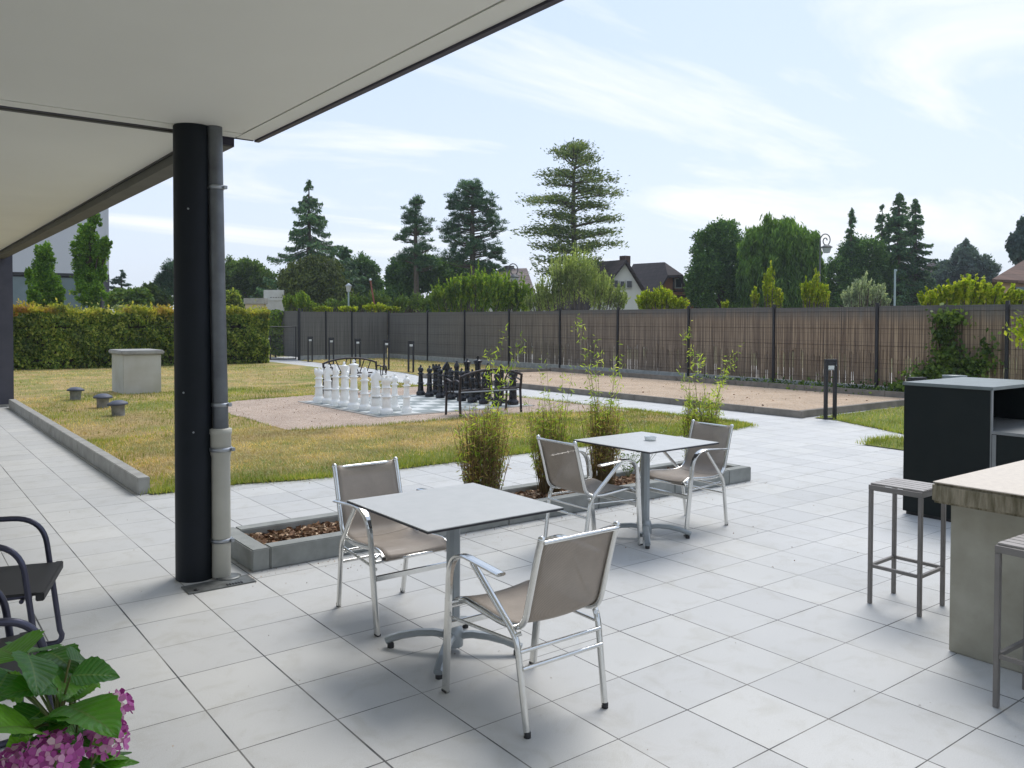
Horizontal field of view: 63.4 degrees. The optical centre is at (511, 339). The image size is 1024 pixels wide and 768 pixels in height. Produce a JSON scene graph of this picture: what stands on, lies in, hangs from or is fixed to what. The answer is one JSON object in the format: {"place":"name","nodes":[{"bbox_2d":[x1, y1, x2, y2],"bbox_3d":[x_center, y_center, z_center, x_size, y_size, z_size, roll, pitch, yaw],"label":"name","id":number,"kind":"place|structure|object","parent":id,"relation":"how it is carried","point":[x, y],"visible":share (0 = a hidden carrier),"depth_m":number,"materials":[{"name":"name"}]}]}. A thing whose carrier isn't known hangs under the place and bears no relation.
{"place":"outdoors","nodes":[
{"label":"outdoors","id":0,"kind":"place"},
{"bbox_2d":[269,348,544,356],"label":"lawn","id":1,"kind":"structure","parent":0,"point":[404,354],"depth_m":41.83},
{"bbox_2d":[102,286,154,308],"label":"round bush","id":2,"kind":"object","parent":1,"relation":"on","point":[137,295],"visible":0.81,"depth_m":45.57,"materials":[{"name":"green plant"}]},
{"bbox_2d":[226,287,245,309],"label":"orange tipped bush","id":3,"kind":"object","parent":1,"relation":"on","point":[233,296],"visible":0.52,"depth_m":43.81,"materials":[{"name":"green plant"}]},
{"bbox_2d":[282,290,317,311],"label":"lime shrub","id":4,"kind":"object","parent":1,"relation":"on","point":[300,300],"visible":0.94,"depth_m":47.90,"materials":[{"name":"green plant"}]},
{"bbox_2d":[311,302,400,339],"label":"lime creeper","id":5,"kind":"object","parent":1,"relation":"on","point":[378,307],"visible":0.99,"depth_m":41.89,"materials":[{"name":"green plant"}]},
{"bbox_2d":[317,288,429,347],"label":"green shrub","id":6,"kind":"object","parent":1,"relation":"on","point":[420,302],"visible":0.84,"depth_m":46.88,"materials":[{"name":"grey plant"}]},
{"bbox_2d":[390,193,439,312],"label":"slim pine","id":7,"kind":"object","parent":1,"relation":"on","point":[415,229],"visible":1,"depth_m":57.78,"materials":[{"name":"green plant"}]},
{"bbox_2d":[427,259,534,311],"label":"willow shrub","id":8,"kind":"object","parent":1,"relation":"on","point":[498,293],"visible":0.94,"depth_m":44.79,"materials":[{"name":"green plant"}]},
{"bbox_2d":[300,358,532,375],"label":"lawn","id":9,"kind":"structure","parent":0,"point":[405,363],"depth_m":31.57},
{"bbox_2d":[14,357,903,493],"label":"lawn","id":10,"kind":"structure","parent":0,"point":[60,388],"depth_m":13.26,"materials":[{"name":"plant"}]},
{"bbox_2d":[24,266,42,306],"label":"bare shrub","id":11,"kind":"object","parent":10,"relation":"on","point":[33,294],"visible":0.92,"depth_m":33.92,"materials":[{"name":"green plant"}]},
{"bbox_2d":[25,240,66,306],"bbox_3d":[-19.775,-1.661,35.196,1.483,5.166,1.905,-1,2,-37],"label":"columnar tree","id":12,"kind":"object","parent":10,"relation":"on","point":[47,280],"visible":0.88,"depth_m":34.86,"materials":[{"name":"green plant"}]},
{"bbox_2d":[68,213,112,308],"bbox_3d":[-17.824,-2.265,34.999,1.644,6.394,1.832,-1,2,-37],"label":"columnar tree","id":13,"kind":"object","parent":10,"relation":"on","point":[90,251],"visible":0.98,"depth_m":34.77,"materials":[{"name":"green plant"}]},
{"bbox_2d":[107,400,127,415],"bbox_3d":[-6.811,1.177,14.321,0.340,0.280,0.340,-1,3,28],"label":"vent pipe","id":14,"kind":"object","parent":10,"relation":"on","point":[117,407],"visible":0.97,"depth_m":14.23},
{"bbox_2d":[108,349,163,393],"bbox_3d":[-8.665,0.714,19.105,0.920,0.985,1.270,-1,2,-37],"label":"concrete well box","id":15,"kind":"object","parent":10,"relation":"on","point":[136,371],"visible":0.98,"depth_m":18.67,"materials":[{"name":"concrete"}]},
{"bbox_2d":[228,386,623,429],"bbox_3d":[-2.381,1.270,16.315,6.309,0.001,7.398,-1,2,-37],"label":"gravel area","id":16,"kind":"object","parent":10,"relation":"in","point":[287,416],"visible":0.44,"depth_m":14.82,"materials":[{"name":"gravel"}]},
{"bbox_2d":[322,357,386,393],"bbox_3d":[-3.556,0.813,18.761,1.362,0.836,0.524,-1,2,-37],"label":"garden bench","id":17,"kind":"object","parent":16,"relation":"on","point":[358,372],"visible":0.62,"depth_m":18.93,"materials":[{"name":"paint"}]},
{"bbox_2d":[298,394,534,417],"bbox_3d":[-1.946,1.260,16.479,3.420,0.018,3.420,-1,2,-37],"label":"chess board","id":18,"kind":"object","parent":16,"relation":"on","point":[419,405],"visible":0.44,"depth_m":15.81,"materials":[{"name":"tile"}]},
{"bbox_2d":[313,368,323,401],"bbox_3d":[-3.905,0.903,16.747,0.230,0.672,0.230,-1,2,-37],"label":"chess rook","id":19,"kind":"object","parent":18,"relation":"on","point":[318,386],"visible":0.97,"depth_m":16.68,"materials":[{"name":"white plastic"}]},
{"bbox_2d":[322,365,332,402],"bbox_3d":[-3.652,0.875,16.413,0.224,0.744,0.224,-1,2,-37],"label":"chess knight","id":20,"kind":"object","parent":18,"relation":"on","point":[327,388],"visible":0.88,"depth_m":16.36,"materials":[{"name":"white plastic"}]},
{"bbox_2d":[330,364,339,404],"bbox_3d":[-3.428,0.862,16.081,0.224,0.785,0.224,-1,2,-37],"label":"chess bishop","id":21,"kind":"object","parent":18,"relation":"on","point":[335,400],"visible":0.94,"depth_m":16.03,"materials":[{"name":"white plastic"}]},
{"bbox_2d":[338,362,348,406],"bbox_3d":[-3.196,0.836,15.777,0.236,0.852,0.236,-1,2,-37],"label":"chess queen","id":22,"kind":"object","parent":18,"relation":"on","point":[344,401],"visible":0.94,"depth_m":15.72,"materials":[{"name":"white plastic"}]},
{"bbox_2d":[347,359,359,408],"bbox_3d":[-2.950,0.815,15.453,0.244,0.910,0.244,-1,2,-37],"label":"chess king","id":23,"kind":"object","parent":18,"relation":"on","point":[353,403],"visible":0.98,"depth_m":15.39,"materials":[{"name":"white plastic"}]},
{"bbox_2d":[359,367,370,410],"bbox_3d":[-2.687,0.885,15.140,0.224,0.785,0.224,-1,2,-37],"label":"chess bishop","id":24,"kind":"object","parent":18,"relation":"on","point":[364,406],"visible":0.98,"depth_m":15.09,"materials":[{"name":"white plastic"}]},
{"bbox_2d":[370,370,381,411],"bbox_3d":[-2.430,0.913,14.824,0.224,0.744,0.224,-1,2,-37],"label":"chess knight","id":25,"kind":"object","parent":18,"relation":"on","point":[376,395],"visible":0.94,"depth_m":14.77,"materials":[{"name":"white plastic"}]},
{"bbox_2d":[380,375,392,414],"bbox_3d":[-2.196,0.957,14.507,0.230,0.672,0.230,-1,2,-37],"label":"chess rook","id":26,"kind":"object","parent":18,"relation":"on","point":[386,381],"visible":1,"depth_m":14.44,"materials":[{"name":"white plastic"}]},
{"bbox_2d":[391,374,399,410],"bbox_3d":[-2.134,0.945,15.072,0.196,0.672,0.196,-1,2,-37],"label":"chess pawn","id":27,"kind":"object","parent":18,"relation":"on","point":[395,406],"visible":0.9,"depth_m":15.02,"materials":[{"name":"white plastic"}]},
{"bbox_2d":[401,375,411,412],"bbox_3d":[-1.880,0.952,14.765,0.196,0.672,0.196,-1,2,-37],"label":"chess pawn","id":28,"kind":"object","parent":18,"relation":"on","point":[406,407],"visible":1,"depth_m":14.72,"materials":[{"name":"white plastic"}]},
{"bbox_2d":[507,370,518,404],"bbox_3d":[0.019,0.927,16.198,0.230,0.672,0.230,-1,2,-37],"label":"chess rook","id":29,"kind":"object","parent":18,"relation":"on","point":[512,400],"visible":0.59,"depth_m":16.13,"materials":[{"name":"black plastic"}]},
{"bbox_2d":[444,368,522,416],"bbox_3d":[-0.497,0.909,14.773,1.362,0.836,0.524,-1,2,-37],"label":"garden bench","id":30,"kind":"object","parent":16,"relation":"on","point":[471,390],"visible":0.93,"depth_m":14.54,"materials":[{"name":"paint"}]},
{"bbox_2d":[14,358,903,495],"bbox_3d":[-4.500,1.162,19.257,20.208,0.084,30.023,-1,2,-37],"label":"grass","id":31,"kind":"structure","parent":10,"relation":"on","point":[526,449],"depth_m":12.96,"materials":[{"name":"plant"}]},
{"bbox_2d":[0,357,1023,767],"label":"terrace","id":32,"kind":"structure","parent":0,"point":[758,631],"depth_m":4.35,"materials":[{"name":"tile"}]},
{"bbox_2d":[0,255,13,406],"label":"pier","id":33,"kind":"structure","parent":32,"relation":"on","point":[6,340],"depth_m":15.79,"materials":[{"name":"paint"}]},
{"bbox_2d":[0,107,233,258],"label":"canopy","id":34,"kind":"object","parent":33,"relation":"on","point":[59,173],"visible":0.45,"depth_m":6.73,"materials":[{"name":"paint"}]},
{"bbox_2d":[0,590,54,748],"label":"dark armchair","id":35,"kind":"object","parent":32,"relation":"on","point":[8,622],"visible":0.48,"depth_m":2.93,"materials":[{"name":"metal"}]},
{"bbox_2d":[0,516,64,645],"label":"dark armchair","id":36,"kind":"object","parent":32,"relation":"on","point":[22,581],"visible":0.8,"depth_m":3.94,"materials":[{"name":"metal"}]},
{"bbox_2d":[0,629,138,767],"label":"potted hydrangea","id":37,"kind":"object","parent":32,"relation":"on","point":[72,734],"visible":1,"depth_m":2.09,"materials":[{"name":"plant"}]},
{"bbox_2d":[9,399,149,494],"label":"lawn kerb","id":38,"kind":"structure","parent":32,"relation":"on","point":[136,481],"depth_m":9.70,"materials":[{"name":"concrete"}]},
{"bbox_2d":[173,123,212,582],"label":"support column","id":39,"kind":"structure","parent":32,"relation":"on","point":[192,427],"depth_m":5.21,"materials":[{"name":"metal"}]},
{"bbox_2d":[207,125,234,578],"bbox_3d":[-1.883,0.079,5.300,0.170,2.879,0.162,-1,2,-37],"label":"drainpipe","id":40,"kind":"object","parent":39,"relation":"attached to","point":[221,448],"visible":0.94,"depth_m":5.26,"materials":[{"name":"metal"}]},
{"bbox_2d":[0,0,563,142],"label":"canopy","id":41,"kind":"object","parent":39,"relation":"on","point":[258,71],"visible":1,"depth_m":3.81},
{"bbox_2d":[181,573,256,594],"bbox_3d":[-1.860,1.522,5.219,0.415,0.016,0.263,-1,2,-37],"label":"drain plate","id":42,"kind":"object","parent":32,"relation":"on","point":[233,579],"visible":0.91,"depth_m":5.18,"materials":[{"name":"grey metal"}]},
{"bbox_2d":[229,308,302,356],"bbox_3d":[-11.774,-0.346,38.863,0.798,2.224,9.060,-1,2,-37],"label":"screen fence","id":43,"kind":"object","parent":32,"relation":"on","point":[277,317],"visible":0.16,"depth_m":36.89,"materials":[{"name":"metal"}]},
{"bbox_2d":[269,326,295,359],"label":"garden gate","id":44,"kind":"structure","parent":32,"relation":"on","point":[288,348],"depth_m":34.70,"materials":[{"name":"metal"}]},
{"bbox_2d":[298,308,386,359],"bbox_3d":[-7.355,-0.265,36.284,4.254,2.200,0.075,-1,2,-37],"label":"screen fence","id":45,"kind":"object","parent":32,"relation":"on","point":[344,330],"visible":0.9,"depth_m":36.23,"materials":[{"name":"metal"}]},
{"bbox_2d":[332,457,445,636],"bbox_3d":[-0.693,1.136,4.734,0.590,0.818,0.649,-1,2,-37],"label":"armchair","id":46,"kind":"object","parent":32,"relation":"on","point":[386,539],"visible":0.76,"depth_m":4.78,"materials":[{"name":"metal"}]},
{"bbox_2d":[347,483,563,679],"bbox_3d":[-0.294,1.188,4.147,0.780,0.741,0.780,-1,2,-37],"label":"cafe table","id":47,"kind":"object","parent":32,"relation":"on","point":[451,511],"visible":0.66,"depth_m":4.11,"materials":[{"name":"laminate"}]},
{"bbox_2d":[231,460,750,571],"bbox_3d":[0.184,1.419,7.324,5.290,0.145,0.700,-1,2,-37],"label":"planter","id":48,"kind":"object","parent":32,"relation":"on","point":[271,544],"visible":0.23,"depth_m":6.16,"materials":[{"name":"concrete"}]},
{"bbox_2d":[446,324,526,489],"bbox_3d":[-0.251,0.634,7.013,0.620,1.567,0.623,1,1,30],"label":"bamboo","id":49,"kind":"object","parent":48,"relation":"on","point":[489,457],"visible":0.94,"depth_m":6.98,"materials":[{"name":"plant"}]},
{"bbox_2d":[522,353,575,494],"bbox_3d":[0.344,0.757,7.540,0.513,1.300,0.512,-1,2,-37],"label":"bamboo","id":50,"kind":"object","parent":48,"relation":"on","point":[552,434],"visible":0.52,"depth_m":7.49,"materials":[{"name":"plant"}]},
{"bbox_2d":[571,314,629,484],"bbox_3d":[0.829,0.575,7.837,0.539,1.654,0.566,-1,2,-37],"label":"bamboo","id":51,"kind":"object","parent":48,"relation":"on","point":[599,427],"visible":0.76,"depth_m":7.82,"materials":[{"name":"plant"}]},
{"bbox_2d":[675,320,741,457],"bbox_3d":[2.032,0.589,8.756,0.717,1.594,0.590,-1,2,-37],"label":"bamboo","id":52,"kind":"object","parent":48,"relation":"on","point":[708,416],"visible":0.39,"depth_m":8.70,"materials":[{"name":"plant"}]},
{"bbox_2d":[441,521,619,738],"bbox_3d":[0.089,1.163,3.596,0.590,0.818,0.649,-1,2,-37],"label":"armchair","id":53,"kind":"object","parent":32,"relation":"on","point":[569,573],"visible":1,"depth_m":3.43,"materials":[{"name":"fabric"}]},
{"bbox_2d":[536,435,642,545],"bbox_3d":[0.559,1.109,6.143,0.649,0.818,0.590,-1,2,-37],"label":"armchair","id":54,"kind":"object","parent":32,"relation":"on","point":[562,464],"visible":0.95,"depth_m":6.03,"materials":[{"name":"metal"}]},
{"bbox_2d":[573,432,718,548],"bbox_3d":[1.023,1.144,6.360,0.780,0.741,0.780,-1,2,-39],"label":"cafe table","id":55,"kind":"object","parent":32,"relation":"on","point":[636,441],"visible":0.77,"depth_m":6.33,"materials":[{"name":"paint"}]},
{"bbox_2d":[639,419,733,535],"bbox_3d":[1.435,1.098,6.774,0.649,0.818,0.590,-1,2,-37],"label":"armchair","id":56,"kind":"object","parent":32,"relation":"on","point":[702,463],"visible":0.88,"depth_m":6.79,"materials":[{"name":"metal"}]},
{"bbox_2d":[867,477,945,616],"bbox_3d":[2.312,1.196,4.854,0.310,0.710,0.310,-1,2,-39],"label":"bar stool","id":57,"kind":"object","parent":32,"relation":"on","point":[897,485],"visible":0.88,"depth_m":4.83,"materials":[{"name":"paint"}]},
{"bbox_2d":[902,377,1023,521],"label":"grill cabinet","id":58,"kind":"object","parent":32,"relation":"on","point":[956,426],"visible":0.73,"depth_m":6.91,"materials":[{"name":"black metal"}]},
{"bbox_2d":[932,460,1023,672],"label":"bar counter","id":59,"kind":"object","parent":32,"relation":"on","point":[987,510],"visible":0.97,"depth_m":4.04,"materials":[{"name":"concrete"}]},
{"bbox_2d":[992,534,1023,707],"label":"bar stool","id":60,"kind":"object","parent":32,"relation":"on","point":[1008,546],"visible":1,"depth_m":3.55,"materials":[{"name":"paint"}]},
{"bbox_2d":[1002,310,1023,348],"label":"young tree","id":61,"kind":"object","parent":32,"relation":"on","point":[1020,333],"visible":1,"depth_m":8.59,"materials":[{"name":"green plant"}]},
{"bbox_2d":[109,0,1023,309],"label":"sky","id":62,"kind":"structure","parent":0,"point":[811,111],"materials":[{"name":"blue"}]},
{"bbox_2d":[632,262,699,308],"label":"brown chalet house","id":63,"kind":"structure","parent":0,"point":[650,275],"depth_m":58.32,"materials":[{"name":"tile"}]},
{"bbox_2d":[434,354,905,384],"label":"road","id":64,"kind":"structure","parent":0,"point":[708,374],"depth_m":28.36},
{"bbox_2d":[225,254,277,303],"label":"broad tree","id":65,"kind":"object","parent":64,"relation":"on","point":[244,276],"visible":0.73,"depth_m":64.99,"materials":[{"name":"green plant"}]},
{"bbox_2d":[244,298,267,309],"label":"letterbox wall","id":66,"kind":"structure","parent":64,"relation":"on","point":[251,302],"depth_m":52.89,"materials":[{"name":"concrete"}]},
{"bbox_2d":[264,290,284,310],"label":"wall pillar","id":67,"kind":"structure","parent":64,"relation":"on","point":[275,297],"depth_m":54.91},
{"bbox_2d":[242,179,359,305],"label":"spruce tree","id":68,"kind":"object","parent":64,"relation":"on","point":[309,218],"visible":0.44,"depth_m":61.41,"materials":[{"name":"green plant"}]},
{"bbox_2d":[273,253,355,311],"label":"yew tree","id":69,"kind":"object","parent":64,"relation":"on","point":[320,280],"visible":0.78,"depth_m":55.54,"materials":[{"name":"green plant"}]},
{"bbox_2d":[523,240,631,358],"bbox_3d":[2.927,-1.814,37.068,4.835,5.341,1.986,0,1,8],"label":"feathery shrub","id":70,"kind":"object","parent":64,"relation":"on","point":[570,275],"visible":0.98,"depth_m":36.89,"materials":[{"name":"green plant"}]},
{"bbox_2d":[635,281,689,360],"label":"bright shrub","id":71,"kind":"object","parent":64,"relation":"on","point":[662,298],"visible":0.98,"depth_m":29.88,"materials":[{"name":"green plant"}]},
{"bbox_2d":[750,261,783,369],"bbox_3d":[8.922,-0.877,29.008,1.219,3.845,0.486,0,1,4],"label":"sapling","id":72,"kind":"object","parent":64,"relation":"on","point":[770,292],"visible":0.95,"depth_m":28.96,"materials":[{"name":"green plant"}]},
{"bbox_2d":[799,267,830,307],"bbox_3d":[10.252,-0.703,28.040,1.025,3.547,0.492,0,1,8],"label":"sapling","id":73,"kind":"object","parent":64,"relation":"on","point":[812,295],"visible":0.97,"depth_m":27.94,"materials":[{"name":"green plant"}]},
{"bbox_2d":[840,271,890,371],"bbox_3d":[11.959,-0.662,27.968,1.705,3.482,0.669,0,1,1],"label":"silver shrub","id":74,"kind":"object","parent":64,"relation":"on","point":[859,294],"visible":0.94,"depth_m":27.93,"materials":[{"name":"grey plant"}]},
{"bbox_2d":[917,273,1023,304],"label":"shrub","id":75,"kind":"object","parent":64,"relation":"on","point":[972,290],"visible":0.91,"depth_m":21.90,"materials":[{"name":"green plant"}]},
{"bbox_2d":[453,371,903,409],"bbox_3d":[3.129,1.174,20.896,4.790,0.001,12.440,-1,2,-37],"label":"petanque pitch","id":76,"kind":"object","parent":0,"point":[786,399],"visible":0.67,"depth_m":19.51,"materials":[{"name":"gravel"}]},
{"bbox_2d":[423,367,903,417],"bbox_3d":[3.148,1.129,20.903,5.070,0.150,12.750,-1,2,-37],"label":"pitch edging","id":77,"kind":"object","parent":76,"relation":"on","point":[795,413],"visible":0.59,"depth_m":18.43,"materials":[{"name":"concrete"}]},
{"bbox_2d":[682,369,899,393],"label":"weeds","id":78,"kind":"object","parent":76,"relation":"on","point":[838,385],"visible":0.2,"depth_m":19.88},
{"bbox_2d":[387,336,1016,377],"bbox_3d":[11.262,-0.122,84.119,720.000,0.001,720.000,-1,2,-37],"label":"ground","id":79,"kind":"structure","parent":0,"point":[783,360],"depth_m":37.58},
{"bbox_2d":[12,208,109,316],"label":"pale building","id":80,"kind":"structure","parent":79,"relation":"on","point":[60,246],"depth_m":50.71,"materials":[{"name":"paint"}]},
{"bbox_2d":[13,276,32,316],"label":"window","id":81,"kind":"structure","parent":80,"relation":"in","point":[19,287],"depth_m":49.78,"materials":[{"name":"glass"}]},
{"bbox_2d":[60,277,99,309],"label":"window","id":82,"kind":"structure","parent":80,"relation":"in","point":[67,282],"depth_m":51.05,"materials":[{"name":"glass"}]},
{"bbox_2d":[13,293,270,369],"bbox_3d":[-19.422,-0.233,25.525,24.240,2.671,1.801,-1,2,-37],"label":"hedge","id":83,"kind":"object","parent":79,"relation":"on","point":[54,336],"visible":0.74,"depth_m":28.86,"materials":[{"name":"green plant"}]},
{"bbox_2d":[140,281,173,306],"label":"garden tree","id":84,"kind":"object","parent":79,"relation":"on","point":[164,299],"visible":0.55,"depth_m":59.29,"materials":[{"name":"green plant"}]},
{"bbox_2d":[153,257,173,295],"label":"dark pine","id":85,"kind":"object","parent":79,"relation":"on","point":[163,280],"visible":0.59,"depth_m":57.62,"materials":[{"name":"green plant"}]},
{"bbox_2d":[335,245,366,291],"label":"cedar tree","id":86,"kind":"object","parent":79,"relation":"on","point":[344,254],"visible":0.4,"depth_m":65.81,"materials":[{"name":"green plant"}]},
{"bbox_2d":[345,250,383,311],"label":"round tree","id":87,"kind":"object","parent":79,"relation":"on","point":[367,267],"visible":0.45,"depth_m":69.51,"materials":[{"name":"green plant"}]},
{"bbox_2d":[381,252,495,312],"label":"dark thicket","id":88,"kind":"object","parent":79,"relation":"on","point":[399,277],"visible":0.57,"depth_m":62.82,"materials":[{"name":"green plant"}]},
{"bbox_2d":[434,178,509,311],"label":"round pine","id":89,"kind":"object","parent":79,"relation":"on","point":[473,246],"visible":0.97,"depth_m":57.70,"materials":[{"name":"green plant"}]},
{"bbox_2d":[486,266,535,346],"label":"grey roof house","id":90,"kind":"structure","parent":79,"relation":"on","point":[527,279],"depth_m":56.88,"materials":[{"name":"tile"}]},
{"bbox_2d":[510,137,630,307],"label":"tall cedar","id":91,"kind":"object","parent":79,"relation":"on","point":[573,150],"visible":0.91,"depth_m":53.71,"materials":[{"name":"green plant"}]},
{"bbox_2d":[545,240,646,348],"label":"white gable house","id":92,"kind":"structure","parent":79,"relation":"on","point":[621,269],"depth_m":52.02,"materials":[{"name":"paint"}]},
{"bbox_2d":[388,300,1023,391],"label":"reed fence","id":93,"kind":"object","parent":79,"relation":"on","point":[802,343],"visible":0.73,"depth_m":22.81,"materials":[{"name":"wicker"}]},
{"bbox_2d":[884,302,1006,391],"bbox_3d":[9.316,0.236,17.867,0.552,2.106,2.602,-1,2,-37],"label":"climbing vine","id":94,"kind":"object","parent":93,"relation":"attached to","point":[942,319],"visible":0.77,"depth_m":17.71,"materials":[{"name":"green plant"}]},
{"bbox_2d":[683,215,747,307],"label":"dark leafy tree","id":95,"kind":"object","parent":79,"relation":"on","point":[710,273],"visible":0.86,"depth_m":55.28,"materials":[{"name":"green plant"}]},
{"bbox_2d":[734,211,827,307],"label":"weeping willow","id":96,"kind":"object","parent":79,"relation":"on","point":[788,247],"visible":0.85,"depth_m":51.18,"materials":[{"name":"green plant"}]},
{"bbox_2d":[835,207,860,286],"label":"spruce tree","id":97,"kind":"object","parent":79,"relation":"on","point":[850,231],"visible":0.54,"depth_m":59.75,"materials":[{"name":"green plant"}]},
{"bbox_2d":[824,230,907,306],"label":"leafy tree","id":98,"kind":"object","parent":79,"relation":"on","point":[874,267],"visible":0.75,"depth_m":59.16,"materials":[{"name":"green plant"}]},
{"bbox_2d":[872,204,891,285],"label":"spruce tree","id":99,"kind":"object","parent":79,"relation":"on","point":[880,220],"visible":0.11,"depth_m":61.77,"materials":[{"name":"green plant"}]},
{"bbox_2d":[883,192,925,305],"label":"spruce tree","id":100,"kind":"object","parent":79,"relation":"on","point":[896,223],"visible":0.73,"depth_m":59.54,"materials":[{"name":"green plant"}]},
{"bbox_2d":[902,198,938,303],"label":"spruce tree","id":101,"kind":"object","parent":79,"relation":"on","point":[918,247],"visible":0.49,"depth_m":60.55,"materials":[{"name":"green plant"}]},
{"bbox_2d":[925,242,1001,290],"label":"tree","id":102,"kind":"object","parent":79,"relation":"on","point":[988,268],"visible":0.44,"depth_m":87.23,"materials":[{"name":"green plant"}]},
{"bbox_2d":[951,237,978,284],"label":"conifer","id":103,"kind":"object","parent":79,"relation":"on","point":[966,257],"visible":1,"depth_m":85.58,"materials":[{"name":"green plant"}]},
{"bbox_2d":[1005,216,1023,264],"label":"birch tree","id":104,"kind":"object","parent":79,"relation":"on","point":[1014,245],"visible":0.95,"depth_m":55.83,"materials":[{"name":"green plant"}]},
{"bbox_2d":[814,406,903,433],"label":"lawn","id":105,"kind":"structure","parent":0,"point":[879,414],"depth_m":14.37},
{"bbox_2d":[823,359,836,419],"bbox_3d":[5.440,0.843,14.155,0.250,1.030,0.120,0,1,-9],"label":"bollard light","id":106,"kind":"object","parent":105,"relation":"on","point":[830,364],"visible":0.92,"depth_m":14.13,"materials":[{"name":"metal"}]},
{"bbox_2d":[992,260,1023,356],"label":"peach house","id":107,"kind":"structure","parent":0,"point":[1013,275],"depth_m":40.41,"materials":[{"name":"brown tile"}]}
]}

